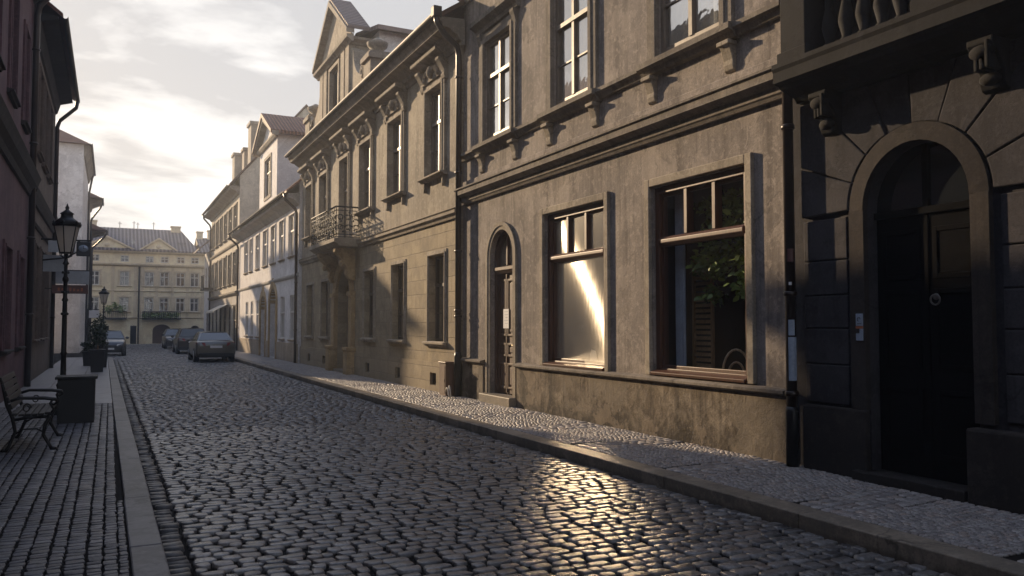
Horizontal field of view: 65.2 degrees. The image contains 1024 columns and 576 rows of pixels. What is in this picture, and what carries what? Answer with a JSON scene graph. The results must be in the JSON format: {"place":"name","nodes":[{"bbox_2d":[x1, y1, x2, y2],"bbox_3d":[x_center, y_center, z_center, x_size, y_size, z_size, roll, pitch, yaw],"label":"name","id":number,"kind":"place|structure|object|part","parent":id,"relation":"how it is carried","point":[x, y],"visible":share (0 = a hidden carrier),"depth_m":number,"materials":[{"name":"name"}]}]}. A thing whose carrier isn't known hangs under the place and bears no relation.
{"place":"outdoors","nodes":[
{"label":"outdoors","id":0,"kind":"place"},
{"bbox_2d":[31,2,79,380],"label":"tan house","id":1,"kind":"structure","parent":0,"point":[58,85],"depth_m":25.64,"materials":[{"name":"paint"}]},
{"bbox_2d":[41,238,90,271],"bbox_3d":[-14.230,-1.037,25.521,1.384,1.026,0.465,1,-3,-27],"label":"bracket sign","id":2,"kind":"object","parent":1,"relation":"attached to","point":[52,263],"visible":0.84,"depth_m":25.50,"materials":[{"name":"black metal"}]},
{"bbox_2d":[45,270,88,293],"bbox_3d":[-14.546,-0.207,26.075,1.340,0.779,0.106,1,-3,-27],"label":"shop sign","id":3,"kind":"object","parent":1,"relation":"attached to","point":[78,276],"visible":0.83,"depth_m":26.15,"materials":[{"name":"metal"}]},
{"bbox_2d":[0,357,111,407],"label":"pavement","id":4,"kind":"structure","parent":0,"point":[46,378],"depth_m":22.76,"materials":[{"name":"stone"}]},
{"bbox_2d":[0,0,49,402],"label":"pink house","id":5,"kind":"structure","parent":4,"relation":"on","point":[20,51],"depth_m":18.62,"materials":[{"name":"paint"}]},
{"bbox_2d":[80,341,93,365],"bbox_3d":[-16.590,2.545,31.301,0.592,0.989,0.535,1,-3,-27],"label":"potted shrub","id":6,"kind":"object","parent":4,"relation":"on","point":[86,353],"visible":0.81,"depth_m":31.15,"materials":[{"name":"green plant"}]},
{"bbox_2d":[87,321,107,371],"bbox_3d":[-14.119,1.982,27.266,0.692,1.752,0.667,1,-3,-27],"label":"potted shrub","id":7,"kind":"object","parent":4,"relation":"on","point":[97,357],"visible":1,"depth_m":27.14,"materials":[{"name":"green plant"}]},
{"bbox_2d":[91,313,108,366],"bbox_3d":[-15.562,1.966,30.182,0.641,2.046,0.716,1,-3,-27],"label":"potted shrub","id":8,"kind":"object","parent":4,"relation":"on","point":[107,343],"visible":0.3,"depth_m":30.06,"materials":[{"name":"green plant"}]},
{"bbox_2d":[99,286,109,323],"bbox_3d":[-19.634,1.632,38.447,0.496,3.456,0.496,1,-3,-27],"label":"street lamp","id":9,"kind":"object","parent":4,"relation":"on","point":[103,293],"visible":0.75,"depth_m":38.42,"materials":[{"name":"black metal"}]},
{"bbox_2d":[0,403,130,575],"bbox_3d":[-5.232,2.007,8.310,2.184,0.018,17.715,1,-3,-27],"label":"pavement","id":10,"kind":"structure","parent":0,"point":[74,561],"depth_m":7.37,"materials":[{"name":"grey stone"}]},
{"bbox_2d":[0,371,63,452],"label":"park bench","id":11,"kind":"object","parent":10,"relation":"on","point":[26,411],"visible":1,"depth_m":10.40,"materials":[{"name":"black metal"}]},
{"bbox_2d":[51,204,81,414],"bbox_3d":[-8.107,0.371,14.503,0.496,3.823,0.496,1,-3,-27],"label":"street lamp","id":12,"kind":"object","parent":10,"relation":"on","point":[67,225],"visible":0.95,"depth_m":14.46,"materials":[{"name":"black metal"}]},
{"bbox_2d":[55,374,97,423],"bbox_3d":[-7.299,1.853,13.414,0.620,0.765,0.620,1,-3,-27],"label":"planter box","id":13,"kind":"object","parent":10,"relation":"on","point":[76,404],"visible":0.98,"depth_m":13.18,"materials":[{"name":"black paint"}]},
{"bbox_2d":[54,130,95,352],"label":"hipped house","id":14,"kind":"structure","parent":0,"point":[76,172],"depth_m":48.50,"materials":[{"name":"white paint"}]},
{"bbox_2d":[87,309,98,339],"bbox_3d":[-20.632,2.273,39.373,0.530,2.500,0.060,1,-3,-27],"label":"sign","id":15,"kind":"object","parent":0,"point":[92,313],"visible":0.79,"depth_m":39.36,"materials":[{"name":"white metal"}]},
{"bbox_2d":[90,219,209,343],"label":"yellow palace","id":16,"kind":"structure","parent":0,"point":[149,280],"depth_m":70.44,"materials":[{"name":"paint"}]},
{"bbox_2d":[92,297,98,308],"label":"window","id":17,"kind":"structure","parent":16,"relation":"in","point":[95,300],"depth_m":68.77,"materials":[{"name":"grey glass"}]},
{"bbox_2d":[92,271,99,284],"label":"window","id":18,"kind":"structure","parent":16,"relation":"in","point":[95,275],"depth_m":68.86,"materials":[{"name":"grey glass"}]},
{"bbox_2d":[93,254,98,260],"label":"window","id":19,"kind":"structure","parent":16,"relation":"in","point":[95,256],"depth_m":68.58,"materials":[{"name":"grey glass"}]},
{"bbox_2d":[119,297,128,310],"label":"window","id":20,"kind":"structure","parent":16,"relation":"in","point":[123,301],"depth_m":69.76,"materials":[{"name":"grey glass"}]},
{"bbox_2d":[120,271,128,285],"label":"window","id":21,"kind":"structure","parent":16,"relation":"in","point":[124,275],"depth_m":69.88,"materials":[{"name":"grey glass"}]},
{"bbox_2d":[121,255,128,261],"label":"window","id":22,"kind":"structure","parent":16,"relation":"in","point":[124,258],"depth_m":69.61,"materials":[{"name":"grey glass"}]},
{"bbox_2d":[130,326,135,343],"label":"doorway","id":23,"kind":"structure","parent":16,"relation":"in","point":[132,328],"depth_m":69.66,"materials":[{"name":"black paint"}]},
{"bbox_2d":[144,298,152,310],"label":"window","id":24,"kind":"structure","parent":16,"relation":"in","point":[148,302],"depth_m":70.65,"materials":[{"name":"grey glass"}]},
{"bbox_2d":[145,272,153,285],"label":"window","id":25,"kind":"structure","parent":16,"relation":"in","point":[149,276],"depth_m":70.74,"materials":[{"name":"grey glass"}]},
{"bbox_2d":[146,256,153,262],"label":"window","id":26,"kind":"structure","parent":16,"relation":"in","point":[150,259],"depth_m":70.50,"materials":[{"name":"grey glass"}]},
{"bbox_2d":[159,298,167,310],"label":"window","id":27,"kind":"structure","parent":16,"relation":"in","point":[163,303],"depth_m":71.19,"materials":[{"name":"grey glass"}]},
{"bbox_2d":[160,272,168,285],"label":"window","id":28,"kind":"structure","parent":16,"relation":"in","point":[164,276],"depth_m":71.29,"materials":[{"name":"grey glass"}]},
{"bbox_2d":[161,257,168,262],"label":"window","id":29,"kind":"structure","parent":16,"relation":"in","point":[163,259],"depth_m":70.99,"materials":[{"name":"grey glass"}]},
{"bbox_2d":[175,298,183,311],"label":"window","id":30,"kind":"structure","parent":16,"relation":"in","point":[179,301],"depth_m":71.77,"materials":[{"name":"grey glass"}]},
{"bbox_2d":[176,273,184,286],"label":"window","id":31,"kind":"structure","parent":16,"relation":"in","point":[180,277],"depth_m":71.89,"materials":[{"name":"grey glass"}]},
{"bbox_2d":[177,257,184,263],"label":"window","id":32,"kind":"structure","parent":16,"relation":"in","point":[181,260],"depth_m":71.62,"materials":[{"name":"grey glass"}]},
{"bbox_2d":[190,273,198,286],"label":"window","id":33,"kind":"structure","parent":16,"relation":"in","point":[194,277],"depth_m":72.41,"materials":[{"name":"grey glass"}]},
{"bbox_2d":[190,298,198,311],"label":"window","id":34,"kind":"structure","parent":16,"relation":"in","point":[193,301],"depth_m":72.05,"materials":[{"name":"grey glass"}]},
{"bbox_2d":[191,258,198,263],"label":"window","id":35,"kind":"structure","parent":16,"relation":"in","point":[193,260],"depth_m":72.10,"materials":[{"name":"grey glass"}]},
{"bbox_2d":[49,0,458,244],"label":"sky","id":36,"kind":"structure","parent":0,"point":[169,90],"materials":[{"name":"white"}]},
{"bbox_2d":[235,351,281,361],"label":"pavement","id":37,"kind":"structure","parent":0,"point":[248,356],"depth_m":39.02,"materials":[{"name":"stone"}]},
{"bbox_2d":[53,344,954,575],"bbox_3d":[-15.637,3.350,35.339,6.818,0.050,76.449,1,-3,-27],"label":"road","id":38,"kind":"structure","parent":0,"point":[589,508],"depth_m":7.88,"materials":[{"name":"grey stone"}]},
{"bbox_2d":[84,193,103,340],"bbox_3d":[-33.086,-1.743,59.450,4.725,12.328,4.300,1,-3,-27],"label":"drainpipe","id":39,"kind":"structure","parent":38,"relation":"on","point":[96,201],"depth_m":60.88,"materials":[{"name":"black metal"}]},
{"bbox_2d":[88,224,107,342],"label":"last cottage","id":40,"kind":"structure","parent":38,"relation":"on","point":[97,231],"depth_m":63.22,"materials":[{"name":"white paint"}]},
{"bbox_2d":[91,330,128,355],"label":"parked car","id":41,"kind":"object","parent":38,"relation":"on","point":[116,340],"visible":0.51,"depth_m":43.90,"materials":[{"name":"black paint"}]},
{"bbox_2d":[108,357,170,575],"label":"kerb","id":42,"kind":"structure","parent":38,"relation":"on","point":[147,556],"depth_m":7.26,"materials":[{"name":"grey stone"}]},
{"bbox_2d":[113,359,191,575],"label":"gutter","id":43,"kind":"object","parent":38,"relation":"on","point":[176,558],"visible":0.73,"depth_m":7.88,"materials":[{"name":"grey stone"}]},
{"bbox_2d":[161,329,178,348],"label":"parked car","id":44,"kind":"object","parent":38,"relation":"on","point":[167,338],"visible":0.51,"depth_m":57.09,"materials":[{"name":"grey paint"}]},
{"bbox_2d":[171,328,203,353],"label":"parked car","id":45,"kind":"object","parent":38,"relation":"on","point":[180,342],"visible":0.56,"depth_m":46.93,"materials":[{"name":"grey paint"}]},
{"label":"rear window","id":46,"kind":"part","parent":45,"relation":"part of","materials":[{"name":"grey glass"}]},
{"bbox_2d":[186,331,235,361],"bbox_3d":[-14.466,2.780,38.420,2.080,1.400,4.560,1,-3,-27],"label":"parked car","id":47,"kind":"object","parent":38,"relation":"on","point":[211,344],"visible":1,"depth_m":36.65,"materials":[{"name":"grey metal"}]},
{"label":"rear window","id":48,"kind":"part","parent":47,"relation":"part of","materials":[{"name":"grey glass"}]},
{"bbox_2d":[226,357,1023,575],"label":"kerb","id":49,"kind":"structure","parent":38,"relation":"on","point":[931,554],"depth_m":7.50,"materials":[{"name":"stone"}]},
{"bbox_2d":[254,360,1023,562],"bbox_3d":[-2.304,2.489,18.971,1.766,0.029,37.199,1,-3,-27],"label":"pavement","id":50,"kind":"structure","parent":0,"point":[990,531],"depth_m":8.63,"materials":[{"name":"stone"}]},
{"bbox_2d":[193,240,209,330],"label":"narrow house","id":51,"kind":"structure","parent":50,"relation":"on","point":[206,294],"depth_m":65.55,"materials":[{"name":"white paint"}]},
{"bbox_2d":[200,104,310,344],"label":"cream house","id":52,"kind":"structure","parent":50,"relation":"on","point":[233,204],"depth_m":54.01,"materials":[{"name":"paint"}]},
{"bbox_2d":[224,307,225,331],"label":"window","id":53,"kind":"structure","parent":52,"relation":"in","point":[224,307],"depth_m":55.21,"materials":[{"name":"glass"}]},
{"bbox_2d":[228,307,230,335],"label":"window","id":54,"kind":"structure","parent":52,"relation":"in","point":[229,320],"depth_m":53.38,"materials":[{"name":"glass"}]},
{"bbox_2d":[233,306,235,341],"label":"window","id":55,"kind":"structure","parent":52,"relation":"in","point":[234,320],"depth_m":51.19,"materials":[{"name":"glass"}]},
{"bbox_2d":[228,113,304,362],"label":"white house","id":56,"kind":"structure","parent":50,"relation":"on","point":[267,235],"depth_m":39.20,"materials":[{"name":"paint"}]},
{"bbox_2d":[246,243,246,272],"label":"window","id":57,"kind":"structure","parent":56,"relation":"in","point":[246,243],"depth_m":47.03,"materials":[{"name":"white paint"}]},
{"bbox_2d":[246,302,247,335],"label":"window","id":58,"kind":"structure","parent":56,"relation":"in","point":[247,302],"depth_m":46.18,"materials":[{"name":"grey glass"}]},
{"bbox_2d":[251,302,252,335],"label":"window","id":59,"kind":"structure","parent":56,"relation":"in","point":[252,302],"depth_m":44.64,"materials":[{"name":"grey glass"}]},
{"bbox_2d":[257,236,258,267],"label":"window","id":60,"kind":"structure","parent":56,"relation":"in","point":[258,236],"depth_m":43.37,"materials":[{"name":"grey glass"}]},
{"bbox_2d":[257,301,258,336],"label":"window","id":61,"kind":"structure","parent":56,"relation":"in","point":[258,301],"depth_m":42.70,"materials":[{"name":"grey glass"}]},
{"bbox_2d":[264,231,266,265],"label":"window","id":62,"kind":"structure","parent":56,"relation":"in","point":[265,257],"depth_m":41.30,"materials":[{"name":"grey glass"}]},
{"bbox_2d":[272,226,274,262],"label":"window","id":63,"kind":"structure","parent":56,"relation":"in","point":[273,240],"depth_m":39.24,"materials":[{"name":"grey glass"}]},
{"bbox_2d":[281,221,283,258],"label":"window","id":64,"kind":"structure","parent":56,"relation":"in","point":[282,223],"depth_m":37.29,"materials":[{"name":"grey glass"}]},
{"bbox_2d":[281,296,284,338],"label":"window","id":65,"kind":"structure","parent":56,"relation":"in","point":[283,298],"depth_m":36.60,"materials":[{"name":"grey glass"}]},
{"bbox_2d":[290,215,293,255],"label":"window","id":66,"kind":"structure","parent":56,"relation":"in","point":[292,217],"depth_m":35.31,"materials":[{"name":"grey glass"}]},
{"bbox_2d":[290,295,293,338],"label":"window","id":67,"kind":"structure","parent":56,"relation":"in","point":[292,296],"depth_m":34.93,"materials":[{"name":"grey glass"}]},
{"bbox_2d":[284,0,464,396],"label":"building","id":68,"kind":"structure","parent":50,"relation":"on","point":[374,153],"depth_m":23.23,"materials":[{"name":"paint"}]},
{"bbox_2d":[310,188,310,234],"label":"window","id":69,"kind":"structure","parent":68,"relation":"in","point":[310,188],"depth_m":32.76,"materials":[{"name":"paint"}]},
{"bbox_2d":[323,177,325,217],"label":"window","id":70,"kind":"structure","parent":68,"relation":"in","point":[324,197],"depth_m":30.63,"materials":[{"name":"glass"}]},
{"bbox_2d":[326,282,327,335],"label":"window","id":71,"kind":"structure","parent":68,"relation":"in","point":[327,282],"depth_m":30.21,"materials":[{"name":"paint"}]},
{"bbox_2d":[344,161,346,237],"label":"window","id":72,"kind":"structure","parent":68,"relation":"in","point":[345,163],"depth_m":27.93,"materials":[{"name":"glass"}]},
{"bbox_2d":[347,284,348,346],"bbox_3d":[-5.381,1.082,27.385,0.090,3.400,1.860,1,-3,-27],"label":"door","id":73,"kind":"structure","parent":68,"relation":"in","point":[348,284],"depth_m":28.07,"materials":[{"name":"brown wood"}]},
{"bbox_2d":[364,144,369,207],"bbox_3d":[-4.457,-3.510,25.222,0.100,2.140,1.200,1,-3,-27],"label":"window","id":74,"kind":"structure","parent":68,"relation":"in","point":[367,148],"depth_m":25.61,"materials":[{"name":"glass"}]},
{"bbox_2d":[369,272,372,337],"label":"window","id":75,"kind":"structure","parent":68,"relation":"in","point":[371,273],"depth_m":25.14,"materials":[{"name":"paint"}]},
{"bbox_2d":[393,120,400,193],"bbox_3d":[-3.144,-3.677,22.608,0.100,2.160,1.200,1,-3,-27],"label":"window","id":76,"kind":"structure","parent":68,"relation":"in","point":[397,126],"depth_m":22.97,"materials":[{"name":"paint"}]},
{"bbox_2d":[398,265,402,338],"bbox_3d":[-2.974,0.390,22.241,0.100,2.080,1.060,1,-3,-27],"label":"window","id":77,"kind":"structure","parent":68,"relation":"in","point":[400,268],"depth_m":22.62,"materials":[{"name":"glass"}]},
{"bbox_2d":[431,89,440,173],"bbox_3d":[-1.790,-3.869,19.914,0.100,2.180,1.100,1,-3,-27],"label":"window","id":78,"kind":"structure","parent":68,"relation":"in","point":[436,97],"depth_m":20.22,"materials":[{"name":"glass"}]},
{"bbox_2d":[435,255,443,341],"bbox_3d":[-1.662,0.253,19.630,0.100,2.120,1.090,1,-3,-27],"label":"window","id":79,"kind":"structure","parent":68,"relation":"in","point":[439,285],"depth_m":19.95,"materials":[{"name":"glass"}]},
{"bbox_2d":[438,361,453,395],"bbox_3d":[-1.480,2.071,18.313,0.280,0.770,0.440,1,-3,-27],"label":"utility box","id":80,"kind":"object","parent":50,"relation":"on","point":[446,373],"visible":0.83,"depth_m":18.15,"materials":[{"name":"brown paint"}]},
{"bbox_2d":[440,365,444,392],"bbox_3d":[-1.594,2.083,18.255,0.015,0.620,0.300,1,-3,-27],"label":"cabinet door","id":81,"kind":"structure","parent":80,"relation":"in","point":[442,368],"depth_m":18.24,"materials":[{"name":"brown paint"}]},
{"bbox_2d":[445,386,450,396],"bbox_3d":[-1.414,2.299,17.793,0.088,0.258,0.256,1,-3,-27],"label":"hose","id":82,"kind":"object","parent":50,"relation":"on","point":[448,389],"visible":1,"depth_m":17.78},
{"bbox_2d":[454,0,799,466],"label":"shop house","id":83,"kind":"structure","parent":50,"relation":"on","point":[599,136],"depth_m":12.82,"materials":[{"name":"grey paint"}]},
{"bbox_2d":[487,30,508,138],"bbox_3d":[-0.232,-4.277,16.845,0.100,2.080,1.290,1,-3,-27],"label":"window","id":84,"kind":"structure","parent":83,"relation":"in","point":[497,50],"depth_m":17.00,"materials":[{"name":"glass"}]},
{"bbox_2d":[494,231,511,393],"bbox_3d":[-0.116,0.493,16.510,0.160,3.400,1.090,1,-3,-27],"label":"door","id":85,"kind":"structure","parent":83,"relation":"in","point":[503,251],"depth_m":16.67,"materials":[{"name":"brown wood"}]},
{"bbox_2d":[556,0,587,104],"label":"window","id":86,"kind":"structure","parent":83,"relation":"in","point":[571,15],"depth_m":14.30,"materials":[{"name":"paint"}]},
{"bbox_2d":[543,202,603,370],"bbox_3d":[1.127,0.003,13.959,0.263,2.782,2.012,1,-3,-27],"label":"shop window","id":87,"kind":"structure","parent":83,"relation":"in","point":[575,236],"depth_m":14.01,"materials":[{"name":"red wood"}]},
{"bbox_2d":[675,194,686,365],"bbox_3d":[2.482,-0.070,11.798,0.040,2.800,0.240,1,-3,-27],"label":"curtain","id":88,"kind":"object","parent":83,"relation":"hanging from","point":[680,280],"visible":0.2,"depth_m":11.78,"materials":[{"name":"fabric"}]},
{"bbox_2d":[661,0,718,53],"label":"window","id":89,"kind":"structure","parent":83,"relation":"in","point":[682,21],"depth_m":11.46,"materials":[{"name":"glass"}]},
{"bbox_2d":[650,166,746,382],"bbox_3d":[2.593,-0.144,11.039,0.263,2.772,1.972,1,-3,-27],"label":"shop window","id":90,"kind":"structure","parent":83,"relation":"in","point":[663,241],"depth_m":11.34,"materials":[{"name":"red wood"}]},
{"bbox_2d":[692,259,714,367],"bbox_3d":[2.815,0.680,11.769,0.040,2.200,0.450,1,-3,-27],"label":"louvre screen","id":91,"kind":"object","parent":83,"relation":"in","point":[695,326],"visible":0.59,"depth_m":11.79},
{"bbox_2d":[685,187,744,307],"bbox_3d":[3.234,0.179,11.096,1.015,3.139,1.755,1,-3,-27],"label":"potted tree","id":92,"kind":"object","parent":83,"relation":"in","point":[730,204],"visible":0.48,"depth_m":11.15,"materials":[{"name":"green plant"}]},
{"bbox_2d":[722,348,745,369],"bbox_3d":[3.028,1.279,10.780,0.412,0.918,0.414,-1,-3,15],"label":"bentwood chair","id":93,"kind":"object","parent":83,"relation":"in","point":[735,362],"visible":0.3,"depth_m":10.96,"materials":[{"name":"brown wood"}]},
{"bbox_2d":[771,0,1023,514],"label":"corner house","id":94,"kind":"structure","parent":0,"point":[908,133],"depth_m":8.07,"materials":[{"name":"grey stone"}]},
{"bbox_2d":[874,142,979,484],"bbox_3d":[4.161,0.210,8.003,0.124,3.360,1.180,1,-3,-27],"label":"door","id":95,"kind":"structure","parent":94,"relation":"in","point":[922,216],"depth_m":8.02,"materials":[{"name":"black paint"}]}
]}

